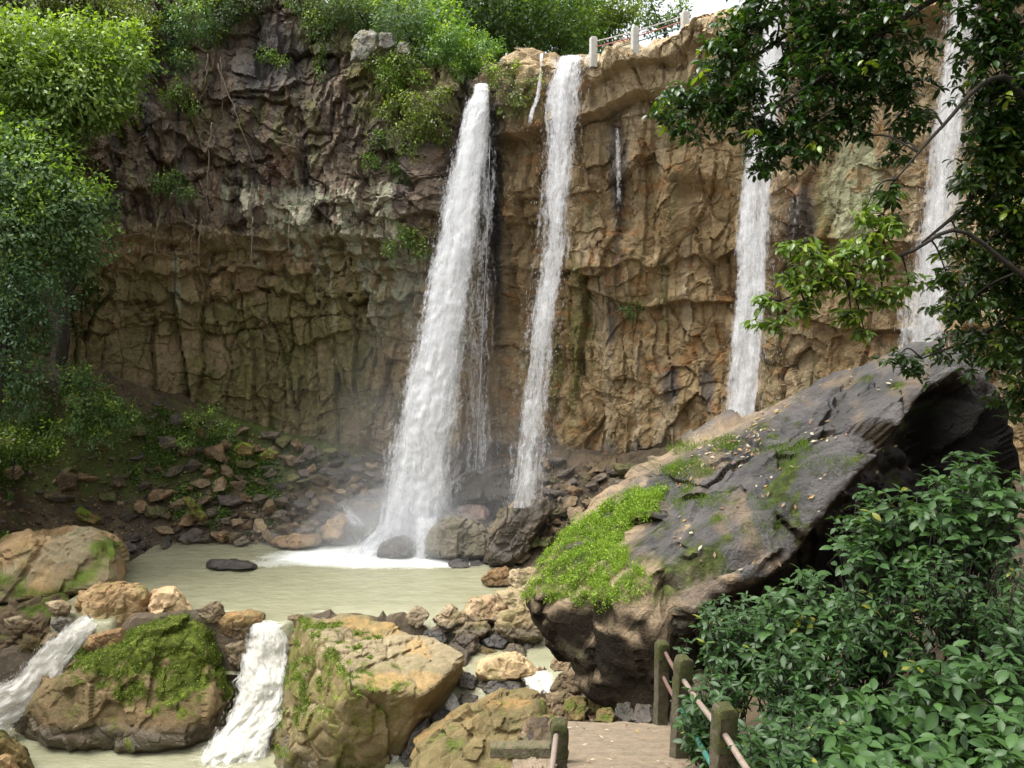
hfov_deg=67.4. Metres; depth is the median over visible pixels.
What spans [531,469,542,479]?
rock
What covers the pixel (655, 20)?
rim tree
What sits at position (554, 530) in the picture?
rock
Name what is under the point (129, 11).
bush
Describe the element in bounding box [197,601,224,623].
rock
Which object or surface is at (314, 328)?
cliff
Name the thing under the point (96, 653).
moss
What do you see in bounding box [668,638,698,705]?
shrub
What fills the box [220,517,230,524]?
rock
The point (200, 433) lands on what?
rock
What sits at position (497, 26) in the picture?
rim tree
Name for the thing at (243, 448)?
rock
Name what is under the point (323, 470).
rock
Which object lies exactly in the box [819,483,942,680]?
shrub
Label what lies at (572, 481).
rock
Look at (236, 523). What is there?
rock
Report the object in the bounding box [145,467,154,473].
rock
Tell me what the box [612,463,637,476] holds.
rock
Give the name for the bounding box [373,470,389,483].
rock
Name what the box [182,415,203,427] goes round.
rock
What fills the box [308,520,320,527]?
rock
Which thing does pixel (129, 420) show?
bush
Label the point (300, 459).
rock
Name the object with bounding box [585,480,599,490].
rock
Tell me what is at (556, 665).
rock
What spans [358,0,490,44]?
rim tree
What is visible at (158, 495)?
rock
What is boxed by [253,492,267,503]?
rock
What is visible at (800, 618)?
shrub
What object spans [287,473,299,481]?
rock
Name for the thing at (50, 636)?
rock
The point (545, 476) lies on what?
rock
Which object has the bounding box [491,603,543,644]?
rock
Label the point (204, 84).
hanging root
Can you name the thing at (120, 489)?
leaf litter
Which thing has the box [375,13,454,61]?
forest tree
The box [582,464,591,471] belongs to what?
rock
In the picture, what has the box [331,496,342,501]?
rock
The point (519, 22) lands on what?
forest tree
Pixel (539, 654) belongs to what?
side channel water
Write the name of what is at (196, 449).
rock
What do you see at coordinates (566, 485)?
rock
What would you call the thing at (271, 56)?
bush
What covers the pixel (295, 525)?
rock
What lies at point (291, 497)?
rock
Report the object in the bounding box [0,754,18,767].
boulder
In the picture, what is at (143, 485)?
rock
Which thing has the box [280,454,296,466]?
rock
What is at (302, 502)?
rock
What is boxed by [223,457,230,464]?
rock
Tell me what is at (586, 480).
rock
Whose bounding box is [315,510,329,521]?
rock
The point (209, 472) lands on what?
rock
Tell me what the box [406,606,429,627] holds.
rock
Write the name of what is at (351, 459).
rock
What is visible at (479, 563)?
rock
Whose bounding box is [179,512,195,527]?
rock
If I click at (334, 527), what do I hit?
rock
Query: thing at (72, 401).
rock
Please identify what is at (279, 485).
rock
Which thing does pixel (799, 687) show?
shrub
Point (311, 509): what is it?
rock
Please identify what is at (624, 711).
rock
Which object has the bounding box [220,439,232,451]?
rock
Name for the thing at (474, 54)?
forest tree
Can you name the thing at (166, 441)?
rock
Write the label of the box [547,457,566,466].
rock
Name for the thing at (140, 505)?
rock
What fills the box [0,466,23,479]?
rock
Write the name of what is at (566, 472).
rock
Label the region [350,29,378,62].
boulder
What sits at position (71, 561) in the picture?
boulder
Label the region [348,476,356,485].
rock
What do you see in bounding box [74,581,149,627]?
boulder
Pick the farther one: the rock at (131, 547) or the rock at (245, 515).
the rock at (245, 515)
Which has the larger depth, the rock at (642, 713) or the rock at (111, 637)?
the rock at (111, 637)
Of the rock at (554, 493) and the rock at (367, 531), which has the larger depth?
the rock at (367, 531)
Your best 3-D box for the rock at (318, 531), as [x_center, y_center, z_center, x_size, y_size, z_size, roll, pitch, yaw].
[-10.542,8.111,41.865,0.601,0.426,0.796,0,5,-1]
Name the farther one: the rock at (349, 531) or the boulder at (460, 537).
the rock at (349, 531)
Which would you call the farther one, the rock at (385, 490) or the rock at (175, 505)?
the rock at (385, 490)
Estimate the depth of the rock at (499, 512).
40.09 m
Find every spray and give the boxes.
[348,508,360,525]
[351,515,430,556]
[415,517,436,558]
[444,480,455,504]
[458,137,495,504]
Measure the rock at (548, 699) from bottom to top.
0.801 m
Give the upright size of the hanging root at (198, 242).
2.694 m
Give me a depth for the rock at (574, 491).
39.17 m
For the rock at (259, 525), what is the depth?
41.73 m
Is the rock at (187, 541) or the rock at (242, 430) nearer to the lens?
the rock at (187, 541)
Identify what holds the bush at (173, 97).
on the cliff
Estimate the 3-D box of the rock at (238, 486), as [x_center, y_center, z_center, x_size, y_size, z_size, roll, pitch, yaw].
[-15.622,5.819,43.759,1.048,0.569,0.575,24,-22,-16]
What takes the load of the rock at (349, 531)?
on the ground at (12, 662)
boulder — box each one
[0,525,129,605]
[0,593,69,648]
[0,729,34,767]
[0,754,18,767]
[10,614,233,754]
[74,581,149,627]
[147,586,191,613]
[217,609,265,639]
[268,613,463,767]
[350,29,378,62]
[376,535,413,558]
[378,32,394,50]
[396,42,409,55]
[409,687,550,767]
[424,516,488,560]
[483,495,553,566]
[522,340,1019,722]
[549,497,555,509]
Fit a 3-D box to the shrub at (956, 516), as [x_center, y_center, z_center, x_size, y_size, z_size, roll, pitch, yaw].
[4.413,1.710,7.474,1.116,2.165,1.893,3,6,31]
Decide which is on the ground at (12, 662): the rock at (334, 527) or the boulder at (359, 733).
the boulder at (359, 733)
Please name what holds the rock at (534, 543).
on the ground at (12, 662)
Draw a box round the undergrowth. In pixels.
[0,365,286,540]
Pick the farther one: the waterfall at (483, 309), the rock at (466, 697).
the waterfall at (483, 309)
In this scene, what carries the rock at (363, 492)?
on the ground at (12, 662)
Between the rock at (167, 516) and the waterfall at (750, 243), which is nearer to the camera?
the waterfall at (750, 243)
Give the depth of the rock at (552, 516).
38.40 m
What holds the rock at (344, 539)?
on the ground at (12, 662)
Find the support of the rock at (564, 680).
on the ground at (12, 662)
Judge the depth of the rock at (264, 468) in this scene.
44.59 m
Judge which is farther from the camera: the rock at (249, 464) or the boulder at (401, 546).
the rock at (249, 464)
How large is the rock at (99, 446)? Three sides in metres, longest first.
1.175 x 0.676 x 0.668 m
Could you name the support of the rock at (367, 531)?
on the ground at (12, 662)
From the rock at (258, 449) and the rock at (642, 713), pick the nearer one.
the rock at (642, 713)
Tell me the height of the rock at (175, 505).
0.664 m
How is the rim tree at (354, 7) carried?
on the cliff
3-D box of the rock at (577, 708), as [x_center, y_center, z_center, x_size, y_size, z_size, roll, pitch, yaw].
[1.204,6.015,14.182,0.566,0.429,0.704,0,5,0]
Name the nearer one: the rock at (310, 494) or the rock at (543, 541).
the rock at (543, 541)
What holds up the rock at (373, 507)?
on the rock at (376, 516)
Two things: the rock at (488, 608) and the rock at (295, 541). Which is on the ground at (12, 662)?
the rock at (295, 541)
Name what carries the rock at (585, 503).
on the ground at (12, 662)
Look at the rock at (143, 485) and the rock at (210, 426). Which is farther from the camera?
the rock at (210, 426)
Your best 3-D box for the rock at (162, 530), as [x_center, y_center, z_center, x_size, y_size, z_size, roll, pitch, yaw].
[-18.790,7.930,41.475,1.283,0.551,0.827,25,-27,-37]
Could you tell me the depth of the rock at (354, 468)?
45.24 m
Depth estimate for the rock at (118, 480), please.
41.50 m
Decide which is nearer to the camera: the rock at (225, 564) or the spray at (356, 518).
the rock at (225, 564)
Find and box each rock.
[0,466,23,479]
[4,615,30,629]
[13,405,26,413]
[18,633,41,652]
[35,376,47,384]
[40,631,58,645]
[43,494,52,501]
[45,600,71,616]
[50,616,74,633]
[51,494,77,502]
[54,470,78,492]
[59,466,72,472]
[64,396,85,407]
[74,507,101,525]
[77,473,99,481]
[83,627,126,652]
[90,440,111,449]
[100,491,116,501]
[101,384,114,390]
[110,474,125,486]
[114,533,123,541]
[122,471,132,478]
[122,513,138,521]
[124,541,136,552]
[129,532,141,541]
[130,423,148,435]
[130,455,144,461]
[134,499,148,512]
[138,482,151,490]
[139,540,146,549]
[143,505,165,518]
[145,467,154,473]
[147,489,174,501]
[152,526,174,534]
[155,465,165,473]
[157,436,178,451]
[159,513,171,520]
[160,535,170,548]
[163,465,184,476]
[169,498,185,510]
[170,413,189,425]
[178,528,204,542]
[179,446,195,456]
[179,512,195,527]
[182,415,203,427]
[182,496,207,523]
[184,458,202,472]
[184,539,194,544]
[190,479,210,487]
[194,446,203,451]
[195,423,205,438]
[196,496,212,505]
[196,519,211,526]
[196,533,215,543]
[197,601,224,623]
[199,463,212,471]
[202,468,216,476]
[203,444,225,461]
[205,425,214,430]
[206,508,215,516]
[206,558,256,570]
[210,531,229,542]
[213,418,225,427]
[213,476,226,491]
[216,494,244,506]
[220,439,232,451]
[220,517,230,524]
[221,464,233,477]
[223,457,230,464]
[225,640,247,667]
[226,532,241,543]
[229,481,246,491]
[230,513,238,517]
[230,518,242,528]
[233,442,254,455]
[233,535,248,545]
[234,474,244,480]
[235,460,258,468]
[236,426,249,434]
[240,493,252,502]
[242,512,250,517]
[242,520,252,529]
[242,530,251,535]
[249,514,259,519]
[252,444,266,452]
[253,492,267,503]
[253,518,267,532]
[254,477,269,484]
[259,448,278,459]
[260,431,279,440]
[260,466,273,470]
[261,529,270,541]
[262,498,276,514]
[264,467,276,477]
[266,533,281,545]
[270,445,278,451]
[270,510,289,523]
[270,533,321,549]
[273,496,290,508]
[274,482,287,488]
[275,435,290,447]
[276,523,295,535]
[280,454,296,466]
[286,511,297,518]
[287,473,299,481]
[287,493,295,501]
[287,614,302,624]
[289,638,293,646]
[290,438,302,451]
[292,496,310,509]
[292,522,301,530]
[293,454,304,465]
[296,478,309,486]
[297,528,316,534]
[298,469,309,476]
[303,444,319,459]
[305,491,316,497]
[306,505,316,513]
[307,463,316,471]
[308,475,328,486]
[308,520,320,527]
[311,497,318,505]
[314,528,322,533]
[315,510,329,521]
[318,466,327,474]
[319,495,337,506]
[321,512,347,540]
[322,448,337,457]
[326,466,351,480]
[327,485,336,491]
[328,460,342,467]
[330,534,349,544]
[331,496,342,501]
[331,511,344,518]
[334,489,345,493]
[334,499,349,509]
[339,451,349,457]
[344,529,355,534]
[347,456,360,463]
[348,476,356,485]
[349,465,362,471]
[350,484,360,493]
[351,531,361,538]
[354,536,360,544]
[355,510,372,525]
[359,488,367,495]
[362,521,381,537]
[364,471,376,477]
[365,462,373,470]
[367,511,379,520]
[368,481,377,486]
[368,488,382,496]
[370,502,380,511]
[372,463,377,468]
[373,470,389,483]
[382,488,391,494]
[388,475,393,486]
[401,718,429,766]
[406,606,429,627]
[423,629,448,643]
[429,706,449,723]
[432,603,467,631]
[432,625,448,634]
[434,510,455,524]
[445,469,487,505]
[448,558,469,568]
[449,632,480,654]
[452,621,491,639]
[453,646,470,666]
[456,504,489,521]
[457,670,478,690]
[458,692,477,704]
[461,594,506,624]
[470,560,482,566]
[475,651,540,681]
[475,679,526,693]
[479,633,508,648]
[479,646,497,654]
[481,566,509,586]
[482,463,525,504]
[490,506,497,511]
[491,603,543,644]
[494,586,526,608]
[496,508,509,517]
[501,500,509,507]
[503,643,526,656]
[507,567,534,587]
[516,552,529,562]
[524,643,534,649]
[528,489,542,495]
[530,536,539,547]
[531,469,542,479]
[536,666,546,673]
[538,536,554,547]
[539,472,550,482]
[542,458,551,468]
[542,487,567,496]
[545,690,550,707]
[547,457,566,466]
[548,477,558,482]
[548,512,559,520]
[549,669,581,695]
[550,657,570,670]
[550,689,573,716]
[551,519,561,526]
[551,527,561,534]
[555,510,567,516]
[558,466,575,477]
[562,696,591,721]
[563,483,575,489]
[563,496,577,508]
[567,506,584,523]
[568,478,576,484]
[568,485,583,495]
[580,475,592,483]
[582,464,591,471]
[582,499,589,507]
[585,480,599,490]
[585,696,602,715]
[588,468,596,475]
[591,472,607,482]
[592,465,605,471]
[595,707,616,722]
[604,467,616,475]
[608,478,615,486]
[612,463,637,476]
[614,702,633,722]
[631,704,652,723]
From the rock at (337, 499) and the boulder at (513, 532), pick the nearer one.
the boulder at (513, 532)
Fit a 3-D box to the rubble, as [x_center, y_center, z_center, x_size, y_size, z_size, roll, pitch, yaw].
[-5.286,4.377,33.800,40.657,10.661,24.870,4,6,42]
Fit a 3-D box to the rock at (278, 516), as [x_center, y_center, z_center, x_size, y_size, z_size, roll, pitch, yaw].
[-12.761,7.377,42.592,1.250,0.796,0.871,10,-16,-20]
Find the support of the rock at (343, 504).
on the ground at (12, 662)
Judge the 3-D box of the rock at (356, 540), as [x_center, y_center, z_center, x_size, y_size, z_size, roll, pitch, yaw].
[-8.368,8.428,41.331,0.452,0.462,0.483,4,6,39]
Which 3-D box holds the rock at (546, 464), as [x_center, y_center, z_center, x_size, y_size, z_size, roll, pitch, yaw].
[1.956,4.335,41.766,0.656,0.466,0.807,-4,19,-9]
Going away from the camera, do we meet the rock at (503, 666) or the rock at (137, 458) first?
the rock at (503, 666)
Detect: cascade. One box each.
[0,615,96,733]
[201,620,289,767]
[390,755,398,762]
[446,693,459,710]
[522,670,551,692]
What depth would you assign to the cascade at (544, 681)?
26.80 m
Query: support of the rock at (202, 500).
on the ground at (12, 662)
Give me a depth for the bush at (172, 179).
42.24 m
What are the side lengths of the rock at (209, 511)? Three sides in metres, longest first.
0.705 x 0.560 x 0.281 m
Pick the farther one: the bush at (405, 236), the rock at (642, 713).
the bush at (405, 236)
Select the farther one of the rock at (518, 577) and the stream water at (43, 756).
the rock at (518, 577)
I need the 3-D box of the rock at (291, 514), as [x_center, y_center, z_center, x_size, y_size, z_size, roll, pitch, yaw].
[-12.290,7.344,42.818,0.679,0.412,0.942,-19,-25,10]
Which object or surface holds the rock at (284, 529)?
on the ground at (12, 662)
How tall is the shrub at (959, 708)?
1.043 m
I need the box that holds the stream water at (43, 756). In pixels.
[7,723,276,767]
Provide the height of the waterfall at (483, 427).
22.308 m
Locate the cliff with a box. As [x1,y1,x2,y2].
[0,0,1023,477]
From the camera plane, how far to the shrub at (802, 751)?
5.46 m
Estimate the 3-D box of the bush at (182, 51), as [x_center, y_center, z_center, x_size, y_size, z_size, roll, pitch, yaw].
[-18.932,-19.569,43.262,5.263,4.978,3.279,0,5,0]
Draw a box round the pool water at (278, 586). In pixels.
[50,542,544,674]
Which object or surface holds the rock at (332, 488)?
on the ground at (12, 662)
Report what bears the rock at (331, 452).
on the ground at (12, 662)
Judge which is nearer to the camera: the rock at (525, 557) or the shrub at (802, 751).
the shrub at (802, 751)
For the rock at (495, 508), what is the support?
on the ground at (12, 662)
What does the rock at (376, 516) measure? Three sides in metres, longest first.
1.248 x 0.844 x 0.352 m
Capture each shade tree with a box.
[0,238,80,427]
[2,131,116,359]
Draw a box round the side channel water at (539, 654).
[385,642,571,767]
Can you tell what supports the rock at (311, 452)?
on the ground at (12, 662)
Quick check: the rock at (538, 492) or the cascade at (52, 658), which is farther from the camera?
the rock at (538, 492)
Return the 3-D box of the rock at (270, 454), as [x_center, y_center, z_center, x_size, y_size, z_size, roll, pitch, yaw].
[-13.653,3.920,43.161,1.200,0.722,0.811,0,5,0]
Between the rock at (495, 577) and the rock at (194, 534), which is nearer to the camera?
the rock at (495, 577)
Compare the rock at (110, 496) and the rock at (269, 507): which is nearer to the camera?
the rock at (110, 496)
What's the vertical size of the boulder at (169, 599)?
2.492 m
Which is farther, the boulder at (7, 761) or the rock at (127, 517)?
the rock at (127, 517)
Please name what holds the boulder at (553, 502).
on the ground at (12, 662)
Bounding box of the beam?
[490,740,550,758]
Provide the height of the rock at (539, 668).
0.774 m
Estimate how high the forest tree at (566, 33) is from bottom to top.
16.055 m
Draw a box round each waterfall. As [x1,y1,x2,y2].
[359,82,493,553]
[475,148,489,469]
[493,55,590,507]
[529,53,542,120]
[726,0,794,416]
[894,0,976,349]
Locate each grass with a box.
[518,483,669,614]
[653,429,855,546]
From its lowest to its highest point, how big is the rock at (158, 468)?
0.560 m
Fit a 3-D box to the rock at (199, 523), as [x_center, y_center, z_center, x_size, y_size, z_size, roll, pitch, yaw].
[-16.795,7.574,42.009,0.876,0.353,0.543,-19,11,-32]
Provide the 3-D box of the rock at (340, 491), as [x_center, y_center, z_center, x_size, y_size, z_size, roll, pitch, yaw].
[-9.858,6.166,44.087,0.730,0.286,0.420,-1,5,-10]
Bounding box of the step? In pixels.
[511,757,556,767]
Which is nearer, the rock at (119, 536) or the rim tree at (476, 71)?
the rock at (119, 536)
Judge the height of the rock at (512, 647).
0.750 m
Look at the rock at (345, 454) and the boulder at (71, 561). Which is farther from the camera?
the rock at (345, 454)
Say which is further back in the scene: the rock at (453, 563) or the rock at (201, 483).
the rock at (201, 483)
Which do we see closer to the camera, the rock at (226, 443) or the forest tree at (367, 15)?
the rock at (226, 443)
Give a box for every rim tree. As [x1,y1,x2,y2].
[315,0,411,38]
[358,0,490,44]
[361,0,458,64]
[414,0,508,95]
[418,0,564,63]
[504,0,612,56]
[566,0,646,54]
[627,0,694,40]
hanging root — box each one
[154,214,160,255]
[190,221,196,261]
[195,54,207,122]
[198,220,201,267]
[206,122,211,221]
[217,63,255,166]
[220,58,223,119]
[251,217,252,268]
[288,211,291,254]
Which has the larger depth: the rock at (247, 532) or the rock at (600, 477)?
the rock at (247, 532)
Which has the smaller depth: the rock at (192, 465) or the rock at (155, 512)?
the rock at (155, 512)
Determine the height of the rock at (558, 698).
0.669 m
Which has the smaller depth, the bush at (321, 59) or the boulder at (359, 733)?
the boulder at (359, 733)
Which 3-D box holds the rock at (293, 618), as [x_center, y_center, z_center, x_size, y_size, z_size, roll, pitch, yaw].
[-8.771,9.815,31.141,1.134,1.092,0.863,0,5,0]
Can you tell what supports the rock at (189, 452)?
on the ground at (12, 662)
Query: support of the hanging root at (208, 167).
hanging from the cliff
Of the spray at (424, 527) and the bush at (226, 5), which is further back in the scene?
the bush at (226, 5)
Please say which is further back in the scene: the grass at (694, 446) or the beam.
the grass at (694, 446)
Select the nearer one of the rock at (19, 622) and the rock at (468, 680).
the rock at (468, 680)
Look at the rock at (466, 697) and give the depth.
27.05 m
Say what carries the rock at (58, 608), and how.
on the boulder at (35, 612)
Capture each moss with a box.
[60,608,234,749]
[271,614,411,767]
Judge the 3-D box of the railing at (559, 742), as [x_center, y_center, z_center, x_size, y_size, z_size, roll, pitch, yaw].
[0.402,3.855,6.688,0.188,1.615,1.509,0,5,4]
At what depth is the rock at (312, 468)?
44.83 m
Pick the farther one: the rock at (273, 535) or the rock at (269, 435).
the rock at (269, 435)
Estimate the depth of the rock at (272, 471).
44.21 m
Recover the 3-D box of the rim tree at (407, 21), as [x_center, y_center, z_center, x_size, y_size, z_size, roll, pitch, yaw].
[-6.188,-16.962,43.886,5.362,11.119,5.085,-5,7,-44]
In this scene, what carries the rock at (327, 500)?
on the ground at (12, 662)
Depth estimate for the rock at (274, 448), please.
45.53 m
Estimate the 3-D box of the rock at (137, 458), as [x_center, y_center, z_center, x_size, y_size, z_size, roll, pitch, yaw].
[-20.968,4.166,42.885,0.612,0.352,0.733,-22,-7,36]
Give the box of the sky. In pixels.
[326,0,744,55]
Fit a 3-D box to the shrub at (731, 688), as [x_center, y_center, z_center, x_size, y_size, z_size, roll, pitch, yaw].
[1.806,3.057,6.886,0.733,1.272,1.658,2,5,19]
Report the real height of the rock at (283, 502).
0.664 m
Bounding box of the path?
[567,721,697,767]
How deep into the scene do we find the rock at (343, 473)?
44.35 m
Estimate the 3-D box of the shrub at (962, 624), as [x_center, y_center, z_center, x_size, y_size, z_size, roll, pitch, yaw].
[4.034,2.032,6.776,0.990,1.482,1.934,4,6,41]
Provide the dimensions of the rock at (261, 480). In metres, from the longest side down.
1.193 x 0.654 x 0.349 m
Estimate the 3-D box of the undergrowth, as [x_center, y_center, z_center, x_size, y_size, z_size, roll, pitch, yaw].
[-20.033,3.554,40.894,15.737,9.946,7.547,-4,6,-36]
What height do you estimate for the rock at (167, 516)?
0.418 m
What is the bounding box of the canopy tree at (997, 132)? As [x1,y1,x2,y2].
[642,0,1023,424]
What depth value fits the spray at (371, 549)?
39.65 m
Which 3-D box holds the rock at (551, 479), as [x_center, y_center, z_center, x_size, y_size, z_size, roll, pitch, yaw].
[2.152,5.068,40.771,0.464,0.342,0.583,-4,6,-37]
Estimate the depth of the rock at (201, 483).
43.09 m
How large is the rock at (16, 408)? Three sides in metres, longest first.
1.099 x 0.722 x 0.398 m
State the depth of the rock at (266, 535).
41.17 m
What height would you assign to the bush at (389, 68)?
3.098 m
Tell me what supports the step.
on the ground at (12, 662)
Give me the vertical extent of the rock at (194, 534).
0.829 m
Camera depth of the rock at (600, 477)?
39.37 m
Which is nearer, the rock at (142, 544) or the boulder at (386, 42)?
the rock at (142, 544)
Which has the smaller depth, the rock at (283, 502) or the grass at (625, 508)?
the grass at (625, 508)
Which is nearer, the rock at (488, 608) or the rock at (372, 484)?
the rock at (488, 608)
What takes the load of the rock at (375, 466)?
on the ground at (12, 662)
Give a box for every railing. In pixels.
[549,713,568,767]
[589,10,688,67]
[653,639,749,767]
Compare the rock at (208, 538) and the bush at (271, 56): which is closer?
the rock at (208, 538)
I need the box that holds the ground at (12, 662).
[0,346,1023,767]
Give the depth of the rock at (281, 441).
45.75 m
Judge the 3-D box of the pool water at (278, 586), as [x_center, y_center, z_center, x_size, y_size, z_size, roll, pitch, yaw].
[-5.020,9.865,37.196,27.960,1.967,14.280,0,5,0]
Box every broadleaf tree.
[0,0,175,364]
[0,103,132,349]
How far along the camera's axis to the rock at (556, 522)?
38.05 m
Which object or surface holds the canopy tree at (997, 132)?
on the ground at (12, 662)
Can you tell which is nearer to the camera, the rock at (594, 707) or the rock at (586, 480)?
the rock at (594, 707)
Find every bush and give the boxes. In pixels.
[0,0,164,39]
[0,406,84,479]
[53,360,144,454]
[126,0,223,78]
[138,165,200,207]
[155,76,203,118]
[172,403,240,453]
[190,0,275,51]
[251,44,289,69]
[279,0,380,43]
[311,42,332,82]
[358,126,412,186]
[359,40,431,94]
[373,85,453,164]
[380,222,431,261]
[392,84,454,144]
[416,20,502,82]
[470,49,548,121]
[617,298,642,321]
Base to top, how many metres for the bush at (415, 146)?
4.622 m
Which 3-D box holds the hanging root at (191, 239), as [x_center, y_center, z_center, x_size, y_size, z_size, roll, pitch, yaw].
[-17.633,-7.886,42.458,0.448,2.304,0.224,0,5,0]
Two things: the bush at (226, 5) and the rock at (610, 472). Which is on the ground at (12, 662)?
the rock at (610, 472)
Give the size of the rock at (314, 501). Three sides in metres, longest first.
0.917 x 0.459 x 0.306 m
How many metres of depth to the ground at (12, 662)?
41.32 m
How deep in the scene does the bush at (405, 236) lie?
42.11 m
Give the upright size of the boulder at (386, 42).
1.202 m
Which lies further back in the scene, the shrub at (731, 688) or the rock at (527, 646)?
the rock at (527, 646)
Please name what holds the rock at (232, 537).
in the pool water at (278, 586)
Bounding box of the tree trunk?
[46,250,71,391]
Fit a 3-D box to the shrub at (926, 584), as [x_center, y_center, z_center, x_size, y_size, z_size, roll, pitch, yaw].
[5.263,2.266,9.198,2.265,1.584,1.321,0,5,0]
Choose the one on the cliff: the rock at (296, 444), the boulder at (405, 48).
the boulder at (405, 48)
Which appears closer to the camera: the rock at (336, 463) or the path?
the path
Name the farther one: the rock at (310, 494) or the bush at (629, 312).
the rock at (310, 494)
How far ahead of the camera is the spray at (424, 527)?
38.92 m
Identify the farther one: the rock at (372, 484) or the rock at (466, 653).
the rock at (372, 484)
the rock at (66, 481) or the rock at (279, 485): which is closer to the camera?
the rock at (66, 481)
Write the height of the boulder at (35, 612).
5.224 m
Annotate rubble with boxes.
[0,356,617,740]
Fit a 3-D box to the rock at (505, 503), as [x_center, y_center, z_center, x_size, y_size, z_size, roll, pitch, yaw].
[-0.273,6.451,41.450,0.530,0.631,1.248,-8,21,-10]
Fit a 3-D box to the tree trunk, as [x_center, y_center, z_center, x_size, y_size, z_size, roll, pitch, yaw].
[-23.273,-3.423,39.289,1.183,7.650,1.187,0,5,0]
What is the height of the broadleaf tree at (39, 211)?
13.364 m
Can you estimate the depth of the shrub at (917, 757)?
4.48 m
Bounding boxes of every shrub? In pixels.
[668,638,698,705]
[672,654,756,767]
[688,591,788,730]
[727,696,854,767]
[739,631,863,741]
[747,563,855,701]
[788,753,855,767]
[808,678,937,767]
[813,574,951,711]
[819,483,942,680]
[827,730,982,767]
[887,640,1023,767]
[890,510,1022,628]
[905,448,1023,656]
[906,535,1023,673]
[967,697,1023,767]
[971,571,1023,709]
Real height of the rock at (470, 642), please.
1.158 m
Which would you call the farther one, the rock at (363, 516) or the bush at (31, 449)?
the rock at (363, 516)
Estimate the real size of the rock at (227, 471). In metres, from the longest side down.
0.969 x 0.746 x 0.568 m
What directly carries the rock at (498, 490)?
on the ground at (12, 662)
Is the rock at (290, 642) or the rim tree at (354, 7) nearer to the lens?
the rock at (290, 642)
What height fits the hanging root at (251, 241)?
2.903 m
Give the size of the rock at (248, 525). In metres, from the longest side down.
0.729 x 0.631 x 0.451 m
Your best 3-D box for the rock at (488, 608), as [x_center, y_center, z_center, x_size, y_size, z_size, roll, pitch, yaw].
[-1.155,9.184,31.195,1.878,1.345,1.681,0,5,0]
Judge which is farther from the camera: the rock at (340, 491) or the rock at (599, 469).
the rock at (340, 491)
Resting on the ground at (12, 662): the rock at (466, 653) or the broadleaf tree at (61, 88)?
the broadleaf tree at (61, 88)
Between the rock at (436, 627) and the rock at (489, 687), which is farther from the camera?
the rock at (436, 627)
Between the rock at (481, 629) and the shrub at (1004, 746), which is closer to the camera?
the shrub at (1004, 746)
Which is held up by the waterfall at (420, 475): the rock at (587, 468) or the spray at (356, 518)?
the spray at (356, 518)
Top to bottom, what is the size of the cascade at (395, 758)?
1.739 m
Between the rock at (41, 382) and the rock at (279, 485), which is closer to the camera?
the rock at (41, 382)
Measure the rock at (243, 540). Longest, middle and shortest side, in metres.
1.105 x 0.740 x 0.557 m
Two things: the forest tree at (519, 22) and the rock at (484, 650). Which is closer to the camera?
the rock at (484, 650)
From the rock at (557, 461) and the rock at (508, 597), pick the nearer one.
the rock at (508, 597)
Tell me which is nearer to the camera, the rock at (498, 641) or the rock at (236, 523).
the rock at (498, 641)
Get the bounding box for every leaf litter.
[3,388,272,538]
[567,722,684,767]
[670,367,910,569]
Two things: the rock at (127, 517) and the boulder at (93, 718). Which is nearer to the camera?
the boulder at (93, 718)
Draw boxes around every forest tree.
[329,0,421,35]
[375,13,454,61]
[446,24,509,79]
[468,0,569,58]
[524,1,619,55]
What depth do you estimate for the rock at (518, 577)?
33.95 m
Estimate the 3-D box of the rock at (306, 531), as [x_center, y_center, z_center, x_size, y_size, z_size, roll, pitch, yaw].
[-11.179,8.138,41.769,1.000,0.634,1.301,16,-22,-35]
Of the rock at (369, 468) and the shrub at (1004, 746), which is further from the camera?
the rock at (369, 468)
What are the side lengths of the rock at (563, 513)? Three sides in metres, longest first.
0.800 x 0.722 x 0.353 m
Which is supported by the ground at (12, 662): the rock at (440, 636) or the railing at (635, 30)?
the rock at (440, 636)
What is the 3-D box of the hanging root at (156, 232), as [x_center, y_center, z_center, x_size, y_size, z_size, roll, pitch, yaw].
[-19.283,-8.103,41.788,0.438,2.257,0.186,0,5,0]
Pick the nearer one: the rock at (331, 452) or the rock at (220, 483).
the rock at (220, 483)
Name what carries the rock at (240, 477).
on the ground at (12, 662)
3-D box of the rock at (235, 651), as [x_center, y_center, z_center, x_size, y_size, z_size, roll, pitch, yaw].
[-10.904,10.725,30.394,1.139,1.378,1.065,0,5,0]
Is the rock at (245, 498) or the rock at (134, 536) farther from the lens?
the rock at (245, 498)
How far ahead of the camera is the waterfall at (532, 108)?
37.84 m
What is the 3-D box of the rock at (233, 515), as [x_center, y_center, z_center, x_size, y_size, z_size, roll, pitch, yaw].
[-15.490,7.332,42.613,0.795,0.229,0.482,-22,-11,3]
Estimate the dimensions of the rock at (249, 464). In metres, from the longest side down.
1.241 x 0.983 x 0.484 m
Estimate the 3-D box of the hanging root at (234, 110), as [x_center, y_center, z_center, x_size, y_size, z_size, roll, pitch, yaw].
[-15.509,-15.114,43.235,1.997,5.693,0.180,0,5,2]
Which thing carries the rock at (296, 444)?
on the ground at (12, 662)
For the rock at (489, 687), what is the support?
on the ground at (12, 662)
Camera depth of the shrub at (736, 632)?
7.60 m
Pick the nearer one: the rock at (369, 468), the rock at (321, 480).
the rock at (321, 480)
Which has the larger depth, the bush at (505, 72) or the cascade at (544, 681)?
the bush at (505, 72)

